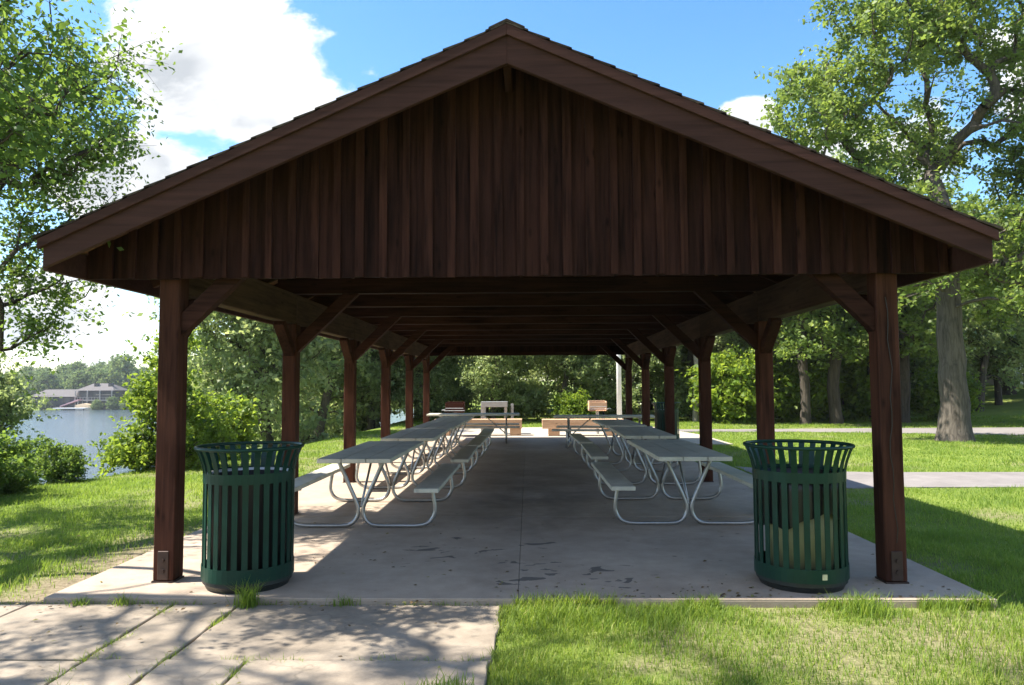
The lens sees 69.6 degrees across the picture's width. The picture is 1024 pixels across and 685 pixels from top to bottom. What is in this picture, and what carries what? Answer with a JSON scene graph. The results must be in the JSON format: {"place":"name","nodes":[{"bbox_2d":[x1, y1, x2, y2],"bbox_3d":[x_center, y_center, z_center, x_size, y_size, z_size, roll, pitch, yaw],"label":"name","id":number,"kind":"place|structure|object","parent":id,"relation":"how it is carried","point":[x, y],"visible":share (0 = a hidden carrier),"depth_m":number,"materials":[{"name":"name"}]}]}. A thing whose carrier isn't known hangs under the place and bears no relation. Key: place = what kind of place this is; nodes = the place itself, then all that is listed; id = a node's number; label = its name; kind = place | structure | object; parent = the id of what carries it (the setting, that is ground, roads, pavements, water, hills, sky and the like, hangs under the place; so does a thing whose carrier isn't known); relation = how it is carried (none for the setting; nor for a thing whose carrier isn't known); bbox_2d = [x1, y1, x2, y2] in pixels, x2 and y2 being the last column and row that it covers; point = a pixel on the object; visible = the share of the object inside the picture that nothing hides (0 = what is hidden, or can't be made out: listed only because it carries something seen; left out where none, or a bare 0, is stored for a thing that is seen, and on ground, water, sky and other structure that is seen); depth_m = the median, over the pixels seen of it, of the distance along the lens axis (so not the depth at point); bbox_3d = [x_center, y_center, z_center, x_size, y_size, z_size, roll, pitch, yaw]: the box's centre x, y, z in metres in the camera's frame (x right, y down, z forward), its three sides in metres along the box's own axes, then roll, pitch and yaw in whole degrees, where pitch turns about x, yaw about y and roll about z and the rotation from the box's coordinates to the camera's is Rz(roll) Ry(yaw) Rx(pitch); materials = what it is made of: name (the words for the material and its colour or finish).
{"place":"outdoors","nodes":[
{"label":"outdoors","id":0,"kind":"place"},
{"bbox_2d":[5,408,413,484],"bbox_3d":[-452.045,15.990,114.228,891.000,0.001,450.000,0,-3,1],"label":"water","id":1,"kind":"structure","parent":0,"point":[77,427],"depth_m":135.09,"materials":[{"name":"blue liquid"}]},
{"bbox_2d":[75,403,91,409],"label":"pontoon boat","id":2,"kind":"object","parent":1,"relation":"on","point":[84,405],"visible":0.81,"depth_m":240.98,"materials":[{"name":"white paint"}]},
{"bbox_2d":[0,604,499,684],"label":"path","id":3,"kind":"structure","parent":0,"point":[318,640],"depth_m":4.40,"materials":[{"name":"concrete"}]},
{"bbox_2d":[63,594,91,606],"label":"grass tuft","id":4,"kind":"object","parent":3,"relation":"on","point":[76,603],"visible":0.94,"depth_m":5.19,"materials":[{"name":"plant"}]},
{"bbox_2d":[107,592,138,606],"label":"grass tuft","id":5,"kind":"object","parent":3,"relation":"on","point":[121,602],"visible":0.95,"depth_m":5.20,"materials":[{"name":"plant"}]},
{"bbox_2d":[216,579,265,609],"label":"grass tuft","id":6,"kind":"object","parent":3,"relation":"on","point":[248,599],"visible":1,"depth_m":5.14,"materials":[{"name":"plant"}]},
{"bbox_2d":[325,592,360,606],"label":"grass tuft","id":7,"kind":"object","parent":3,"relation":"on","point":[340,602],"visible":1,"depth_m":5.16,"materials":[{"name":"plant"}]},
{"bbox_2d":[401,667,474,684],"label":"grass tuft","id":8,"kind":"object","parent":3,"relation":"on","point":[450,680],"visible":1,"depth_m":3.70,"materials":[{"name":"plant"}]},
{"bbox_2d":[0,519,965,683],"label":"leaf litter","id":9,"kind":"object","parent":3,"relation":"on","point":[738,595],"visible":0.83,"depth_m":5.21,"materials":[{"name":"brown plant"}]},
{"bbox_2d":[0,381,1023,684],"bbox_3d":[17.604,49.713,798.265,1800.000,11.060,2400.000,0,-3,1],"label":"ground","id":10,"kind":"structure","parent":0,"point":[1012,405],"depth_m":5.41,"materials":[{"name":"green plant"}]},
{"bbox_2d":[0,370,30,401],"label":"tree","id":11,"kind":"object","parent":10,"relation":"on","point":[14,384],"visible":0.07,"depth_m":253.56,"materials":[{"name":"green plant"}]},
{"bbox_2d":[0,422,43,482],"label":"shrub","id":12,"kind":"object","parent":10,"relation":"on","point":[19,448],"visible":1,"depth_m":10.44,"materials":[{"name":"green plant"}]},
{"bbox_2d":[2,438,43,484],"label":"shrub","id":13,"kind":"object","parent":10,"relation":"on","point":[18,456],"visible":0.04,"depth_m":12.39,"materials":[{"name":"green plant"}]},
{"bbox_2d":[0,454,46,494],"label":"shrub","id":14,"kind":"object","parent":10,"relation":"on","point":[18,483],"visible":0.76,"depth_m":10.94,"materials":[{"name":"green plant"}]},
{"bbox_2d":[18,368,40,402],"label":"tree","id":15,"kind":"object","parent":10,"relation":"on","point":[28,373],"visible":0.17,"depth_m":270.84,"materials":[{"name":"green plant"}]},
{"bbox_2d":[0,352,62,444],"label":"tree","id":16,"kind":"object","parent":10,"relation":"on","point":[11,411],"visible":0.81,"depth_m":13.31,"materials":[{"name":"green plant"}]},
{"bbox_2d":[25,367,64,393],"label":"tree","id":17,"kind":"object","parent":10,"relation":"on","point":[46,380],"visible":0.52,"depth_m":266.14,"materials":[{"name":"green plant"}]},
{"bbox_2d":[38,398,51,409],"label":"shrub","id":18,"kind":"object","parent":10,"relation":"on","point":[43,407],"visible":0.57,"depth_m":240.78,"materials":[{"name":"green plant"}]},
{"bbox_2d":[32,389,79,409],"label":"boat house","id":19,"kind":"structure","parent":10,"relation":"on","point":[68,395],"depth_m":244.66,"materials":[{"name":"grey"}]},
{"bbox_2d":[52,361,67,379],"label":"tree","id":20,"kind":"object","parent":10,"relation":"on","point":[59,369],"visible":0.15,"depth_m":309.21,"materials":[{"name":"green plant"}]},
{"bbox_2d":[31,434,91,483],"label":"shrub","id":21,"kind":"object","parent":10,"relation":"on","point":[66,462],"visible":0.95,"depth_m":12.16,"materials":[{"name":"green plant"}]},
{"bbox_2d":[55,371,73,388],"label":"tree","id":22,"kind":"object","parent":10,"relation":"on","point":[64,376],"visible":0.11,"depth_m":289.50,"materials":[{"name":"green plant"}]},
{"bbox_2d":[60,359,89,374],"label":"tree","id":23,"kind":"object","parent":10,"relation":"on","point":[72,367],"visible":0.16,"depth_m":308.26,"materials":[{"name":"green plant"}]},
{"bbox_2d":[60,367,94,388],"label":"tree","id":24,"kind":"object","parent":10,"relation":"on","point":[81,379],"visible":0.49,"depth_m":265.31,"materials":[{"name":"green plant"}]},
{"bbox_2d":[0,0,182,396],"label":"shade tree","id":25,"kind":"object","parent":10,"relation":"on","point":[32,123],"visible":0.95,"depth_m":7.97,"materials":[{"name":"green plant"}]},
{"bbox_2d":[85,363,100,378],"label":"tree","id":26,"kind":"object","parent":10,"relation":"on","point":[93,368],"visible":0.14,"depth_m":286.62,"materials":[{"name":"green plant"}]},
{"bbox_2d":[88,398,103,409],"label":"tree","id":27,"kind":"object","parent":10,"relation":"on","point":[96,405],"visible":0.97,"depth_m":240.14,"materials":[{"name":"green plant"}]},
{"bbox_2d":[74,383,126,408],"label":"lake house","id":28,"kind":"structure","parent":10,"relation":"on","point":[102,392],"depth_m":245.52,"materials":[{"name":"grey"}]},
{"bbox_2d":[88,367,114,383],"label":"tree","id":29,"kind":"object","parent":10,"relation":"on","point":[97,377],"visible":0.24,"depth_m":268.93,"materials":[{"name":"green plant"}]},
{"bbox_2d":[105,395,118,409],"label":"tree","id":30,"kind":"object","parent":10,"relation":"on","point":[111,404],"visible":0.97,"depth_m":239.72,"materials":[{"name":"green plant"}]},
{"bbox_2d":[93,350,144,398],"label":"tree","id":31,"kind":"object","parent":10,"relation":"on","point":[122,367],"visible":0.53,"depth_m":272.62,"materials":[{"name":"green plant"}]},
{"bbox_2d":[115,378,133,391],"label":"tree","id":32,"kind":"object","parent":10,"relation":"on","point":[122,382],"visible":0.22,"depth_m":269.92,"materials":[{"name":"green plant"}]},
{"bbox_2d":[86,320,246,477],"bbox_3d":[-6.526,1.212,14.200,3.243,3.641,1.967,0,-3,1],"label":"shrub","id":33,"kind":"object","parent":10,"relation":"on","point":[133,450],"visible":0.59,"depth_m":13.93,"materials":[{"name":"green plant"}]},
{"bbox_2d":[133,329,279,453],"bbox_3d":[-10.577,2.993,26.280,5.302,7.337,4.773,1,-3,-14],"label":"tree","id":34,"kind":"object","parent":10,"relation":"on","point":[195,355],"visible":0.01,"depth_m":26.28,"materials":[{"name":"green plant"}]},
{"bbox_2d":[185,380,266,461],"bbox_3d":[-6.762,1.949,16.114,2.458,2.278,2.157,3,-5,-42],"label":"shrub","id":35,"kind":"object","parent":10,"relation":"on","point":[246,413],"visible":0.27,"depth_m":16.11,"materials":[{"name":"green plant"}]},
{"bbox_2d":[121,295,362,452],"bbox_3d":[-8.568,0.098,24.454,6.562,10.089,7.290,-2,-4,22],"label":"tree","id":36,"kind":"object","parent":10,"relation":"on","point":[240,333],"visible":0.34,"depth_m":23.33,"materials":[{"name":"green plant"}]},
{"bbox_2d":[220,322,338,448],"bbox_3d":[-11.828,2.387,35.849,8.616,11.923,7.755,-3,-5,43],"label":"tree","id":37,"kind":"object","parent":10,"relation":"on","point":[275,437],"visible":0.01,"depth_m":35.10,"materials":[{"name":"green plant"}]},
{"bbox_2d":[267,338,403,440],"bbox_3d":[-7.402,0.440,30.852,6.562,10.089,7.290,1,-4,-27],"label":"tree","id":38,"kind":"object","parent":10,"relation":"on","point":[371,378],"visible":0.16,"depth_m":30.56,"materials":[{"name":"green plant"}]},
{"bbox_2d":[314,401,397,436],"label":"understory bush","id":39,"kind":"object","parent":10,"relation":"on","point":[361,418],"visible":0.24,"depth_m":33.32,"materials":[{"name":"green plant"}]},
{"bbox_2d":[304,349,415,429],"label":"tree","id":40,"kind":"object","parent":10,"relation":"on","point":[377,413],"visible":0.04,"depth_m":32.20,"materials":[{"name":"green plant"}]},
{"bbox_2d":[370,355,466,413],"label":"tree","id":41,"kind":"object","parent":10,"relation":"on","point":[439,369],"visible":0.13,"depth_m":31.70,"materials":[{"name":"green plant"}]},
{"bbox_2d":[392,356,469,416],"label":"woodland tree","id":42,"kind":"object","parent":10,"relation":"on","point":[454,361],"visible":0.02,"depth_m":37.44,"materials":[{"name":"green plant"}]},
{"bbox_2d":[404,365,485,419],"bbox_3d":[-3.122,2.409,33.779,3.909,2.953,3.960,1,-4,-24],"label":"understory bush","id":43,"kind":"object","parent":10,"relation":"on","point":[468,394],"visible":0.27,"depth_m":32.99,"materials":[{"name":"green plant"}]},
{"bbox_2d":[442,402,464,432],"bbox_3d":[-1.769,2.322,22.284,0.710,1.050,0.555,0,-3,1],"label":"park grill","id":44,"kind":"object","parent":10,"relation":"on","point":[454,407],"visible":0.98,"depth_m":22.16,"materials":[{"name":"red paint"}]},
{"bbox_2d":[448,356,532,416],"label":"woodland tree","id":45,"kind":"object","parent":10,"relation":"on","point":[487,408],"visible":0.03,"depth_m":36.92,"materials":[{"name":"green plant"}]},
{"bbox_2d":[450,355,543,418],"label":"tree","id":46,"kind":"object","parent":10,"relation":"on","point":[499,370],"visible":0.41,"depth_m":30.82,"materials":[{"name":"green plant"}]},
{"bbox_2d":[484,370,560,419],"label":"understory bush","id":47,"kind":"object","parent":10,"relation":"on","point":[530,384],"visible":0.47,"depth_m":32.45,"materials":[{"name":"green plant"}]},
{"bbox_2d":[514,355,603,393],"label":"woodland tree","id":48,"kind":"object","parent":10,"relation":"on","point":[526,359],"visible":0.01,"depth_m":36.65,"materials":[{"name":"green plant"}]},
{"bbox_2d":[513,355,615,418],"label":"tree","id":49,"kind":"object","parent":10,"relation":"on","point":[569,366],"visible":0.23,"depth_m":32.25,"materials":[{"name":"green plant"}]},
{"bbox_2d":[549,387,601,418],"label":"shrub","id":50,"kind":"object","parent":10,"relation":"on","point":[571,404],"visible":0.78,"depth_m":29.91,"materials":[{"name":"green plant"}]},
{"bbox_2d":[560,371,638,418],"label":"understory bush","id":51,"kind":"object","parent":10,"relation":"on","point":[606,392],"visible":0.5,"depth_m":32.35,"materials":[{"name":"green plant"}]},
{"bbox_2d":[580,352,692,414],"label":"woodland tree","id":52,"kind":"object","parent":10,"relation":"on","point":[604,371],"visible":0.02,"depth_m":37.18,"materials":[{"name":"green plant"}]},
{"bbox_2d":[599,345,686,420],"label":"tree","id":53,"kind":"object","parent":10,"relation":"on","point":[655,361],"visible":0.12,"depth_m":32.08,"materials":[{"name":"green plant"}]},
{"bbox_2d":[655,346,687,378],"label":"woodland tree","id":54,"kind":"object","parent":10,"relation":"on","point":[685,350],"visible":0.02,"depth_m":40.41,"materials":[{"name":"green plant"}]},
{"bbox_2d":[650,370,693,418],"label":"understory bush","id":55,"kind":"object","parent":10,"relation":"on","point":[681,390],"visible":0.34,"depth_m":32.09,"materials":[{"name":"green plant"}]},
{"bbox_2d":[675,338,733,416],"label":"woodland tree","id":56,"kind":"object","parent":10,"relation":"on","point":[689,362],"depth_m":36.03,"materials":[{"name":"green plant"}]},
{"bbox_2d":[688,389,720,420],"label":"shrub","id":57,"kind":"object","parent":10,"relation":"on","point":[713,417],"visible":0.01,"depth_m":31.16,"materials":[{"name":"green plant"}]},
{"bbox_2d":[692,107,731,421],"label":"pale trunk tree","id":58,"kind":"object","parent":10,"relation":"on","point":[695,416],"depth_m":31.11,"materials":[{"name":"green plant"}]},
{"bbox_2d":[679,343,791,423],"bbox_3d":[9.383,1.932,30.227,4.044,4.271,4.608,-3,-5,43],"label":"shrub","id":59,"kind":"object","parent":10,"relation":"on","point":[733,389],"visible":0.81,"depth_m":29.28,"materials":[{"name":"green plant"}]},
{"bbox_2d":[683,331,796,419],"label":"tree","id":60,"kind":"object","parent":10,"relation":"on","point":[734,338],"visible":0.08,"depth_m":32.50,"materials":[{"name":"green plant"}]},
{"bbox_2d":[773,351,828,422],"bbox_3d":[11.378,2.163,30.947,3.993,3.701,3.505,-1,-3,7],"label":"shrub","id":61,"kind":"object","parent":10,"relation":"on","point":[789,401],"visible":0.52,"depth_m":30.14,"materials":[{"name":"green plant"}]},
{"bbox_2d":[745,304,868,424],"bbox_3d":[11.551,-1.640,29.220,5.862,10.187,6.653,0,-3,-11],"label":"lawn tree","id":62,"kind":"object","parent":10,"relation":"on","point":[806,320],"visible":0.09,"depth_m":27.70,"materials":[{"name":"green plant"}]},
{"bbox_2d":[773,360,846,419],"bbox_3d":[12.554,2.186,32.253,4.109,3.104,4.162,-2,-4,29],"label":"understory bush","id":63,"kind":"object","parent":10,"relation":"on","point":[812,417],"visible":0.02,"depth_m":31.03,"materials":[{"name":"green plant"}]},
{"bbox_2d":[773,311,857,417],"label":"tree","id":64,"kind":"object","parent":10,"relation":"on","point":[785,363],"visible":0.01,"depth_m":32.90,"materials":[{"name":"green plant"}]},
{"bbox_2d":[744,144,924,423],"bbox_3d":[12.613,-1.906,29.243,7.096,10.723,8.054,-2,-4,31],"label":"lawn tree","id":65,"kind":"object","parent":10,"relation":"on","point":[834,399],"visible":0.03,"depth_m":28.82,"materials":[{"name":"green plant"}]},
{"bbox_2d":[830,147,865,364],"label":"woodland tree","id":66,"kind":"object","parent":10,"relation":"on","point":[835,153],"depth_m":35.33,"materials":[{"name":"green plant"}]},
{"bbox_2d":[807,351,911,421],"bbox_3d":[14.275,1.967,31.186,4.044,4.271,4.608,3,-4,-41],"label":"shrub","id":67,"kind":"object","parent":10,"relation":"on","point":[855,396],"visible":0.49,"depth_m":30.59,"materials":[{"name":"green plant"}]},
{"bbox_2d":[820,588,915,621],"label":"grass tuft","id":68,"kind":"object","parent":10,"relation":"on","point":[865,608],"visible":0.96,"depth_m":4.95,"materials":[{"name":"green plant"}]},
{"bbox_2d":[823,179,949,421],"bbox_3d":[15.006,-1.815,30.957,6.303,10.723,5.553,-2,-4,21],"label":"lawn tree","id":69,"kind":"object","parent":10,"relation":"on","point":[913,355],"visible":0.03,"depth_m":29.32,"materials":[{"name":"green plant"}]},
{"bbox_2d":[816,169,1006,422],"bbox_3d":[15.796,-1.884,29.852,8.404,10.723,7.405,-2,-4,29],"label":"lawn tree","id":70,"kind":"object","parent":10,"relation":"on","point":[910,338],"visible":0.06,"depth_m":28.32,"materials":[{"name":"green plant"}]},
{"bbox_2d":[919,594,964,611],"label":"grass tuft","id":71,"kind":"object","parent":10,"relation":"on","point":[946,605],"visible":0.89,"depth_m":5.04,"materials":[{"name":"plant"}]},
{"bbox_2d":[909,286,981,393],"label":"tree","id":72,"kind":"object","parent":10,"relation":"on","point":[914,365],"visible":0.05,"depth_m":32.67,"materials":[{"name":"green plant"}]},
{"bbox_2d":[910,361,990,420],"bbox_3d":[17.826,2.323,30.897,3.379,3.132,2.966,0,-3,0],"label":"shrub","id":73,"kind":"object","parent":10,"relation":"on","point":[925,400],"visible":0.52,"depth_m":30.38,"materials":[{"name":"green plant"}]},
{"bbox_2d":[962,196,1023,388],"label":"woodland tree","id":74,"kind":"object","parent":10,"relation":"on","point":[1019,376],"visible":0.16,"depth_m":29.32,"materials":[{"name":"green plant"}]},
{"bbox_2d":[963,272,1023,410],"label":"tree","id":75,"kind":"object","parent":10,"relation":"on","point":[973,340],"visible":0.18,"depth_m":36.07,"materials":[{"name":"green plant"}]},
{"bbox_2d":[963,243,1023,404],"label":"woodland tree","id":76,"kind":"object","parent":10,"relation":"on","point":[998,394],"visible":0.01,"depth_m":38.28,"materials":[{"name":"green plant"}]},
{"bbox_2d":[970,363,1023,384],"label":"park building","id":77,"kind":"structure","parent":10,"relation":"on","point":[991,381],"depth_m":52.68,"materials":[{"name":"grey"}]},
{"bbox_2d":[1002,366,1016,394],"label":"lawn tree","id":78,"kind":"object","parent":10,"relation":"on","point":[1005,391],"depth_m":42.11,"materials":[{"name":"green plant"}]},
{"bbox_2d":[0,414,1023,538],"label":"lawn","id":79,"kind":"structure","parent":0,"point":[77,516],"depth_m":11.44,"materials":[{"name":"green plant"}]},
{"bbox_2d":[754,0,1023,441],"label":"oak tree","id":80,"kind":"object","parent":79,"relation":"on","point":[927,26],"visible":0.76,"depth_m":20.25,"materials":[{"name":"green plant"}]},
{"bbox_2d":[0,0,1023,380],"label":"sky","id":81,"kind":"structure","parent":0,"point":[244,69],"materials":[{"name":"blue"}]},
{"bbox_2d":[43,437,997,607],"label":"floor","id":82,"kind":"structure","parent":0,"point":[520,507],"depth_m":6.79,"materials":[{"name":"concrete"}]},
{"bbox_2d":[194,441,303,593],"bbox_3d":[-2.020,1.316,5.659,0.804,1.054,0.803,0,-3,-2],"label":"trash can","id":83,"kind":"object","parent":82,"relation":"on","point":[248,533],"visible":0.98,"depth_m":5.39,"materials":[{"name":"green metal"}]},
{"bbox_2d":[294,441,459,527],"bbox_3d":[-1.592,1.640,8.716,1.740,0.759,2.440,0,-3,1],"label":"picnic table","id":84,"kind":"object","parent":82,"relation":"on","point":[381,453],"visible":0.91,"depth_m":8.14,"materials":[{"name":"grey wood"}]},
{"bbox_2d":[355,428,477,488],"bbox_3d":[-1.477,1.813,11.669,1.740,0.759,2.440,0,-3,1],"label":"picnic table","id":85,"kind":"object","parent":82,"relation":"on","point":[462,455],"visible":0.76,"depth_m":10.93,"materials":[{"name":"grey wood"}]},
{"bbox_2d":[390,421,487,468],"bbox_3d":[-1.400,1.964,14.244,1.740,0.759,2.440,0,-3,2],"label":"picnic table","id":86,"kind":"object","parent":82,"relation":"on","point":[478,441],"visible":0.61,"depth_m":13.82,"materials":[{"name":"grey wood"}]},
{"bbox_2d":[415,416,493,455],"bbox_3d":[-1.324,2.113,16.788,1.740,0.759,2.440,0,-3,1],"label":"picnic table","id":87,"kind":"object","parent":82,"relation":"on","point":[488,432],"visible":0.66,"depth_m":16.46,"materials":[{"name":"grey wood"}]},
{"bbox_2d":[427,413,519,443],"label":"picnic table","id":88,"kind":"object","parent":82,"relation":"on","point":[477,414],"visible":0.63,"depth_m":19.32,"materials":[{"name":"grey wood"}]},
{"bbox_2d":[32,18,1003,583],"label":"picnic pavilion","id":89,"kind":"structure","parent":82,"relation":"on","point":[506,186],"depth_m":5.72,"materials":[{"name":"wood"}]},
{"bbox_2d":[552,415,654,447],"bbox_3d":[2.267,2.177,18.158,2.440,0.759,1.740,-1,-3,8],"label":"picnic table","id":90,"kind":"object","parent":82,"relation":"on","point":[568,430],"visible":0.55,"depth_m":17.90,"materials":[{"name":"grey wood"}]},
{"bbox_2d":[569,419,666,464],"bbox_3d":[2.112,1.979,14.767,1.740,0.759,2.440,0,-3,0],"label":"picnic table","id":91,"kind":"object","parent":82,"relation":"on","point":[579,438],"visible":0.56,"depth_m":14.24,"materials":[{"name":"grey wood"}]},
{"bbox_2d":[581,426,701,484],"bbox_3d":[2.071,1.815,11.972,1.740,0.759,2.440,0,-3,2],"label":"picnic table","id":92,"kind":"object","parent":82,"relation":"on","point":[594,451],"visible":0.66,"depth_m":11.27,"materials":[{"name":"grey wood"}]},
{"bbox_2d":[652,402,680,438],"bbox_3d":[4.274,2.179,20.318,0.804,1.054,0.803,0,-3,-7],"label":"trash can","id":93,"kind":"object","parent":82,"relation":"on","point":[659,413],"visible":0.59,"depth_m":20.10,"materials":[{"name":"green metal"}]},
{"bbox_2d":[591,439,753,524],"bbox_3d":[1.920,1.628,8.780,1.740,0.759,2.440,0,-3,1],"label":"picnic table","id":94,"kind":"object","parent":82,"relation":"on","point":[668,452],"visible":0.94,"depth_m":8.22,"materials":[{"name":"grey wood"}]},
{"bbox_2d":[743,439,854,593],"bbox_3d":[2.190,1.294,5.607,0.804,1.054,0.803,0,-3,0],"label":"trash can","id":95,"kind":"object","parent":82,"relation":"on","point":[800,511],"visible":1,"depth_m":5.35,"materials":[{"name":"green metal"}]},
{"bbox_2d":[446,427,732,444],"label":"patio","id":96,"kind":"structure","parent":0,"point":[541,432],"depth_m":23.09,"materials":[{"name":"concrete"}]},
{"bbox_2d":[446,419,521,435],"bbox_3d":[-1.040,2.626,22.812,2.700,0.500,0.476,0,-3,1],"label":"timber bench","id":97,"kind":"object","parent":96,"relation":"on","point":[515,431],"visible":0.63,"depth_m":22.58,"materials":[{"name":"wood"}]},
{"bbox_2d":[481,401,513,433],"bbox_3d":[-0.466,2.399,23.516,1.030,1.030,0.520,0,-3,1],"label":"serving frame","id":98,"kind":"object","parent":96,"relation":"on","point":[484,404],"visible":0.69,"depth_m":23.29,"materials":[{"name":"grey concrete"}]},
{"bbox_2d":[542,419,615,435],"bbox_3d":[2.164,2.596,22.543,2.480,0.500,0.476,0,-3,1],"label":"timber bench","id":99,"kind":"object","parent":96,"relation":"on","point":[549,424],"visible":0.59,"depth_m":22.33,"materials":[{"name":"brown wood"}]},
{"bbox_2d":[588,400,610,433],"bbox_3d":[2.752,2.356,23.184,0.730,1.050,0.555,0,-3,1],"label":"park grill","id":100,"kind":"object","parent":96,"relation":"on","point":[597,406],"visible":0.96,"depth_m":23.09,"materials":[{"name":"brown metal"}]},
{"bbox_2d":[616,355,621,418],"bbox_3d":[3.552,-0.445,24.596,0.520,6.800,0.520,0,-3,1],"label":"light pole","id":101,"kind":"object","parent":96,"relation":"on","point":[619,390],"visible":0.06,"depth_m":24.41,"materials":[{"name":"metal"}]},
{"bbox_2d":[679,427,1023,435],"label":"road","id":102,"kind":"structure","parent":0,"point":[1005,430],"depth_m":24.62,"materials":[{"name":"grey asphalt"}]},
{"bbox_2d":[735,466,1023,488],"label":"footpath","id":103,"kind":"structure","parent":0,"point":[859,480],"depth_m":11.89,"materials":[{"name":"concrete"}]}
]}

